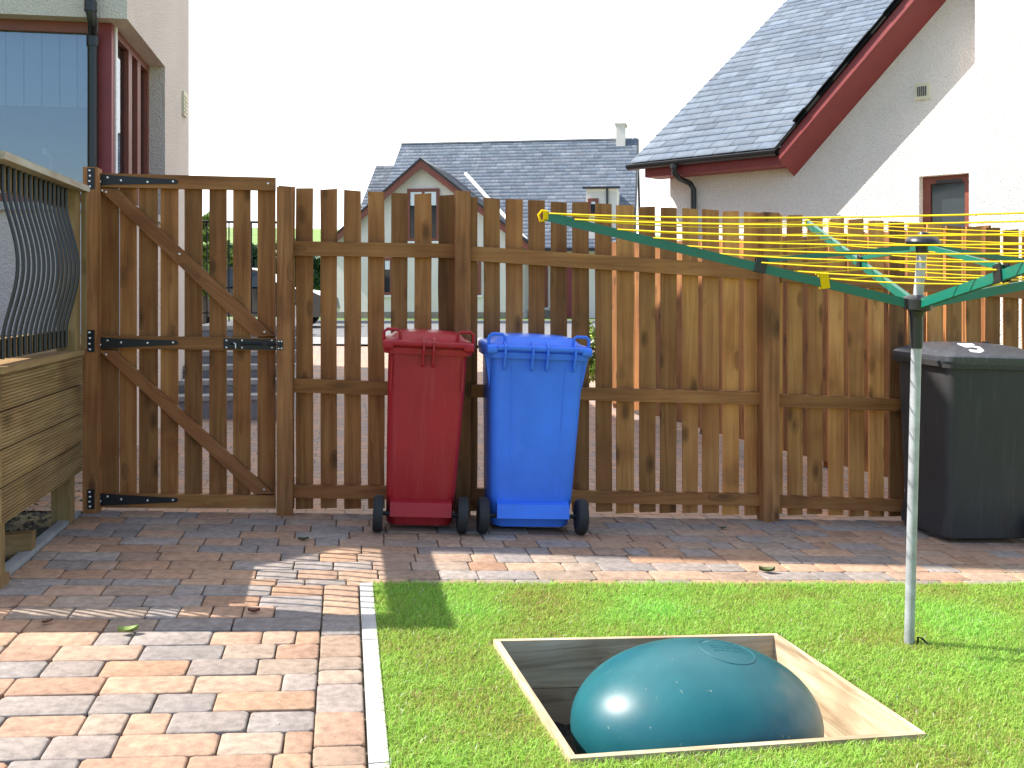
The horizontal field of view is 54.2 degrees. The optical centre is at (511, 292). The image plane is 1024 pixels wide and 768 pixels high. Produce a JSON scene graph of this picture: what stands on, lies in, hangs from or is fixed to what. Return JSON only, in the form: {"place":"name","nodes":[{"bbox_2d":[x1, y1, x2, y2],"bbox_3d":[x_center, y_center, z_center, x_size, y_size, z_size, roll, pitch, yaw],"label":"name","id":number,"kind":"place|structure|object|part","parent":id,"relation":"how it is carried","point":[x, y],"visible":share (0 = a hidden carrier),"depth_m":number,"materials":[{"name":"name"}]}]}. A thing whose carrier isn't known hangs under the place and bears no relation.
{"place":"outdoors","nodes":[
{"label":"outdoors","id":0,"kind":"place"},
{"bbox_2d":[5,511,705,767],"bbox_3d":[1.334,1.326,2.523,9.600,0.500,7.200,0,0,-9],"label":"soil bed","id":1,"kind":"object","parent":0,"point":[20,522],"visible":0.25,"depth_m":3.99,"materials":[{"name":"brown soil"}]},
{"bbox_2d":[5,510,80,576],"bbox_3d":[-2.145,1.187,4.517,0.051,0.122,1.320,0,0,-10],"label":"kerb strip","id":2,"kind":"object","parent":1,"relation":"on","point":[16,562],"visible":0.33,"depth_m":4.48,"materials":[{"name":"grey concrete"}]},
{"bbox_2d":[5,481,82,561],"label":"gravel","id":3,"kind":"structure","parent":1,"relation":"on","point":[26,524],"depth_m":5.02,"materials":[{"name":"gravel"}]},
{"bbox_2d":[5,530,35,555],"bbox_3d":[-2.323,1.094,4.289,0.504,0.090,0.058,0,0,-25],"label":"timber offcut","id":4,"kind":"object","parent":3,"relation":"on","point":[16,542],"visible":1,"depth_m":4.35,"materials":[{"name":"brown wood"}]},
{"bbox_2d":[0,151,119,589],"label":"deck","id":5,"kind":"structure","parent":1,"relation":"on","point":[40,416],"depth_m":4.43,"materials":[{"name":"brown wood"}]},
{"bbox_2d":[360,582,377,646],"bbox_3d":[-0.556,1.272,3.857,0.053,0.112,0.674,0,0,-9],"label":"edging stone","id":6,"kind":"object","parent":1,"relation":"on","point":[368,621],"visible":0.71,"depth_m":3.81,"materials":[{"name":"concrete"}]},
{"bbox_2d":[363,639,388,767],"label":"edging stone","id":7,"kind":"object","parent":1,"relation":"on","point":[377,751],"visible":0.73,"depth_m":2.96,"materials":[{"name":"concrete"}]},
{"bbox_2d":[369,763,389,767],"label":"edging stone","id":8,"kind":"object","parent":1,"relation":"on","point":[381,765],"visible":1,"depth_m":2.60,"materials":[{"name":"concrete"}]},
{"bbox_2d":[227,317,594,319],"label":"lawn","id":9,"kind":"structure","parent":0,"point":[431,318],"depth_m":29.78,"materials":[{"name":"green plant"}]},
{"bbox_2d":[203,227,659,345],"bbox_3d":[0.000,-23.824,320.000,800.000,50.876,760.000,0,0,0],"label":"ground","id":10,"kind":"structure","parent":0,"point":[316,234],"depth_m":384.71,"materials":[{"name":"green plant"}]},
{"bbox_2d":[0,0,188,453],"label":"house","id":11,"kind":"structure","parent":10,"relation":"on","point":[103,85],"depth_m":7.49,"materials":[{"name":"paint"}]},
{"bbox_2d":[0,19,87,202],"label":"window","id":12,"kind":"structure","parent":11,"relation":"in","point":[6,25],"depth_m":7.04,"materials":[{"name":"red wood"}]},
{"bbox_2d":[42,148,52,169],"bbox_3d":[-3.339,-0.828,7.227,0.120,0.420,0.080,0,0,-9],"label":"desk lamp","id":13,"kind":"object","parent":11,"relation":"in","point":[44,151],"visible":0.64,"depth_m":7.22,"materials":[{"name":"white paint"}]},
{"bbox_2d":[118,31,129,189],"bbox_3d":[-2.937,-1.267,7.451,0.070,1.291,0.538,0,0,-9],"label":"window","id":14,"kind":"structure","parent":11,"relation":"in","point":[123,45],"depth_m":7.66,"materials":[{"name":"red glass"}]},
{"bbox_2d":[130,45,138,205],"bbox_3d":[-3.009,-1.267,7.881,0.070,1.291,0.331,0,0,-9],"label":"window","id":15,"kind":"structure","parent":11,"relation":"in","point":[134,56],"depth_m":7.99,"materials":[{"name":"clear glass"}]},
{"bbox_2d":[139,55,148,173],"bbox_3d":[-3.070,-1.267,8.247,0.070,1.291,0.408,0,0,-9],"label":"window","id":16,"kind":"structure","parent":11,"relation":"in","point":[143,67],"depth_m":8.39,"materials":[{"name":"clear glass"}]},
{"bbox_2d":[202,212,232,323],"bbox_3d":[-6.346,-0.305,20.613,1.277,2.761,1.293,0,0,0],"label":"tree","id":17,"kind":"object","parent":10,"relation":"on","point":[205,216],"visible":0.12,"depth_m":20.55,"materials":[{"name":"green plant"}]},
{"bbox_2d":[252,243,256,263],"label":"tree","id":18,"kind":"object","parent":10,"relation":"on","point":[254,251],"visible":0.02,"depth_m":79.25,"materials":[{"name":"green plant"}]},
{"bbox_2d":[252,255,295,286],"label":"tree","id":19,"kind":"object","parent":10,"relation":"on","point":[254,264],"visible":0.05,"depth_m":76.65,"materials":[{"name":"green plant"}]},
{"bbox_2d":[313,256,319,290],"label":"tree","id":20,"kind":"object","parent":10,"relation":"on","point":[316,271],"visible":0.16,"depth_m":74.72,"materials":[{"name":"green plant"}]},
{"bbox_2d":[315,320,594,323],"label":"road kerb","id":21,"kind":"structure","parent":10,"relation":"on","point":[434,322],"depth_m":27.30,"materials":[{"name":"grey concrete"}]},
{"bbox_2d":[337,122,639,318],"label":"house","id":22,"kind":"structure","parent":10,"relation":"on","point":[592,172],"depth_m":33.61,"materials":[{"name":"stone"}]},
{"bbox_2d":[384,257,390,296],"bbox_3d":[-3.762,-0.478,31.141,0.711,1.231,0.100,0,0,9],"label":"window","id":23,"kind":"structure","parent":22,"relation":"in","point":[387,260],"depth_m":31.17,"materials":[{"name":"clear glass"}]},
{"bbox_2d":[407,188,438,242],"bbox_3d":[-2.756,-2.377,30.988,1.118,1.685,0.100,0,0,9],"label":"window","id":24,"kind":"structure","parent":22,"relation":"in","point":[434,192],"depth_m":30.98,"materials":[{"name":"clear glass"}]},
{"bbox_2d":[477,261,482,296],"bbox_3d":[-1.423,-0.588,30.783,1.042,1.450,0.100,0,0,9],"label":"window","id":25,"kind":"structure","parent":22,"relation":"in","point":[478,263],"depth_m":30.71,"materials":[{"name":"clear glass"}]},
{"bbox_2d":[545,266,549,308],"bbox_3d":[1.044,-0.247,31.620,0.275,1.564,0.100,0,0,9],"label":"window","id":26,"kind":"structure","parent":22,"relation":"in","point":[546,267],"depth_m":31.61,"materials":[{"name":"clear glass"}]},
{"bbox_2d":[567,267,571,317],"bbox_3d":[1.731,-0.037,31.475,0.900,1.982,0.120,0,0,9],"label":"door","id":27,"kind":"structure","parent":22,"relation":"in","point":[569,270],"depth_m":31.46,"materials":[{"name":"red paint"}]},
{"bbox_2d":[588,198,597,216],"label":"window","id":28,"kind":"structure","parent":22,"relation":"in","point":[592,201],"depth_m":31.24,"materials":[{"name":"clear glass"}]},
{"bbox_2d":[589,319,594,382],"bbox_3d":[1.072,0.890,12.587,0.586,1.095,0.625,0,0,-39],"label":"shrub","id":29,"kind":"object","parent":10,"relation":"on","point":[592,359],"visible":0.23,"depth_m":12.54,"materials":[{"name":"green plant"}]},
{"bbox_2d":[625,0,1023,348],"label":"house","id":30,"kind":"structure","parent":10,"relation":"on","point":[870,107],"depth_m":10.66,"materials":[{"name":"white paint"}]},
{"bbox_2d":[923,174,968,229],"bbox_3d":[4.480,-0.673,10.267,0.492,1.050,0.080,0,0,42],"label":"window","id":31,"kind":"structure","parent":30,"relation":"in","point":[949,194],"depth_m":10.27,"materials":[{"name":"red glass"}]},
{"bbox_2d":[313,337,593,344],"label":"pavement","id":32,"kind":"structure","parent":0,"point":[340,340],"depth_m":18.60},
{"bbox_2d":[313,324,594,337],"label":"road","id":33,"kind":"structure","parent":0,"point":[340,330],"depth_m":23.06,"materials":[{"name":"grey asphalt"}]},
{"bbox_2d":[202,266,339,323],"bbox_3d":[-6.547,0.103,24.600,4.365,1.490,1.853,0,0,0],"label":"car","id":34,"kind":"object","parent":33,"relation":"on","point":[316,304],"visible":0.12,"depth_m":23.80,"materials":[{"name":"paint"}]},
{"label":"window","id":35,"kind":"part","parent":34,"relation":"part of","materials":[{"name":"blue glass"}]},
{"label":"window","id":36,"kind":"part","parent":34,"relation":"part of","materials":[{"name":"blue glass"}]},
{"bbox_2d":[23,346,904,520],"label":"driveway","id":37,"kind":"structure","parent":0,"point":[44,503],"depth_m":7.22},
{"bbox_2d":[179,319,295,419],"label":"steps","id":38,"kind":"structure","parent":37,"relation":"on","point":[205,378],"depth_m":9.29,"materials":[{"name":"grey concrete"}]},
{"bbox_2d":[202,220,276,320],"bbox_3d":[-3.236,-0.254,11.823,0.963,1.188,0.028,0,0,-9],"label":"railing","id":39,"kind":"object","parent":38,"relation":"on","point":[207,222],"visible":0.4,"depth_m":11.80,"materials":[{"name":"black metal"}]},
{"bbox_2d":[612,225,990,476],"bbox_3d":[2.133,0.434,8.841,0.150,1.983,5.172,0,0,-23],"label":"fence","id":40,"kind":"object","parent":37,"relation":"on","point":[741,353],"visible":0.14,"depth_m":8.31,"materials":[{"name":"brown wood"}]},
{"bbox_2d":[189,0,785,234],"label":"sky","id":41,"kind":"structure","parent":0,"point":[317,95],"materials":[{"name":"white"}]},
{"bbox_2d":[0,510,1023,767],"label":"paving","id":42,"kind":"structure","parent":0,"point":[84,682],"depth_m":3.97,"materials":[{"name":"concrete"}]},
{"bbox_2d":[42,618,52,622],"bbox_3d":[-1.642,1.160,3.535,0.024,0.011,0.040,0,0,38],"label":"leaf","id":43,"kind":"object","parent":42,"relation":"on","point":[47,620],"visible":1,"depth_m":3.54,"materials":[{"name":"brown plant"}]},
{"bbox_2d":[83,167,101,512],"bbox_3d":[-2.193,0.271,5.228,0.075,1.845,0.099,0,0,-9],"label":"gate post","id":44,"kind":"object","parent":42,"relation":"on","point":[92,420],"visible":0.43,"depth_m":5.18,"materials":[{"name":"brown wood"}]},
{"bbox_2d":[87,168,276,508],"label":"gate","id":45,"kind":"structure","parent":44,"relation":"attached to","point":[148,342],"depth_m":5.34,"materials":[{"name":"brown wood"}]},
{"bbox_2d":[117,625,137,631],"bbox_3d":[-1.335,1.169,3.477,0.068,0.024,0.040,0,0,-17],"label":"leaf","id":46,"kind":"object","parent":42,"relation":"on","point":[127,628],"visible":1,"depth_m":3.48,"materials":[{"name":"green plant"}]},
{"bbox_2d":[248,608,259,611],"bbox_3d":[-0.969,1.192,3.756,0.045,0.016,0.027,0,0,-6],"label":"leaf","id":47,"kind":"object","parent":42,"relation":"on","point":[253,609],"visible":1,"depth_m":3.76,"materials":[{"name":"brown plant"}]},
{"bbox_2d":[372,327,474,532],"bbox_3d":[-0.473,0.709,5.333,0.484,1.042,0.579,3,0,-7],"label":"wheelie bin","id":48,"kind":"object","parent":42,"relation":"on","point":[426,377],"visible":1,"depth_m":5.15,"materials":[{"name":"red plastic"}]},
{"bbox_2d":[23,519,990,723],"bbox_3d":[0.390,1.260,3.579,4.585,0.232,3.851,0,0,-9],"label":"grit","id":49,"kind":"object","parent":42,"relation":"on","point":[302,598],"visible":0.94,"depth_m":4.03,"materials":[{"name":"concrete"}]},
{"bbox_2d":[476,332,592,534],"bbox_3d":[0.095,0.737,5.438,0.572,1.042,0.616,3,0,-8],"label":"wheelie bin","id":50,"kind":"object","parent":42,"relation":"on","point":[532,383],"visible":1,"depth_m":5.24,"materials":[{"name":"blue plastic"}]},
{"bbox_2d":[277,186,1023,521],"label":"fence","id":51,"kind":"object","parent":42,"relation":"on","point":[459,254],"visible":0.73,"depth_m":5.76,"materials":[{"name":"brown wood"}]},
{"bbox_2d":[759,566,774,571],"bbox_3d":[1.194,1.294,4.684,0.075,0.026,0.044,0,0,6],"label":"leaf","id":52,"kind":"object","parent":42,"relation":"on","point":[765,569],"visible":1,"depth_m":4.68,"materials":[{"name":"green plant"}]},
{"bbox_2d":[892,341,1023,538],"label":"wheelie bin","id":53,"kind":"object","parent":42,"relation":"on","point":[971,465],"visible":0.98,"depth_m":5.49,"materials":[{"name":"grey plastic"}]},
{"bbox_2d":[368,578,1023,767],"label":"lawn","id":54,"kind":"structure","parent":0,"point":[540,721],"depth_m":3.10,"materials":[{"name":"plant"}]},
{"bbox_2d":[493,633,926,765],"bbox_3d":[0.575,1.455,3.253,1.100,0.440,0.918,0,0,-14],"label":"pit lining","id":55,"kind":"object","parent":54,"relation":"in","point":[551,675],"visible":0.37,"depth_m":3.50,"materials":[{"name":"brown wood"}]},
{"bbox_2d":[554,722,578,754],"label":"pit soil","id":56,"kind":"structure","parent":55,"relation":"in","point":[565,731],"depth_m":3.51,"materials":[{"name":"black soil"}]},
{"bbox_2d":[570,638,823,753],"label":"tank dome","id":57,"kind":"structure","parent":56,"relation":"on","point":[674,693],"depth_m":2.97,"materials":[{"name":"teal plastic"}]},
{"bbox_2d":[537,209,1023,644],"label":"rotary airer","id":58,"kind":"object","parent":54,"relation":"on","point":[917,304],"visible":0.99,"depth_m":3.72,"materials":[{"name":"metal"}]}
]}

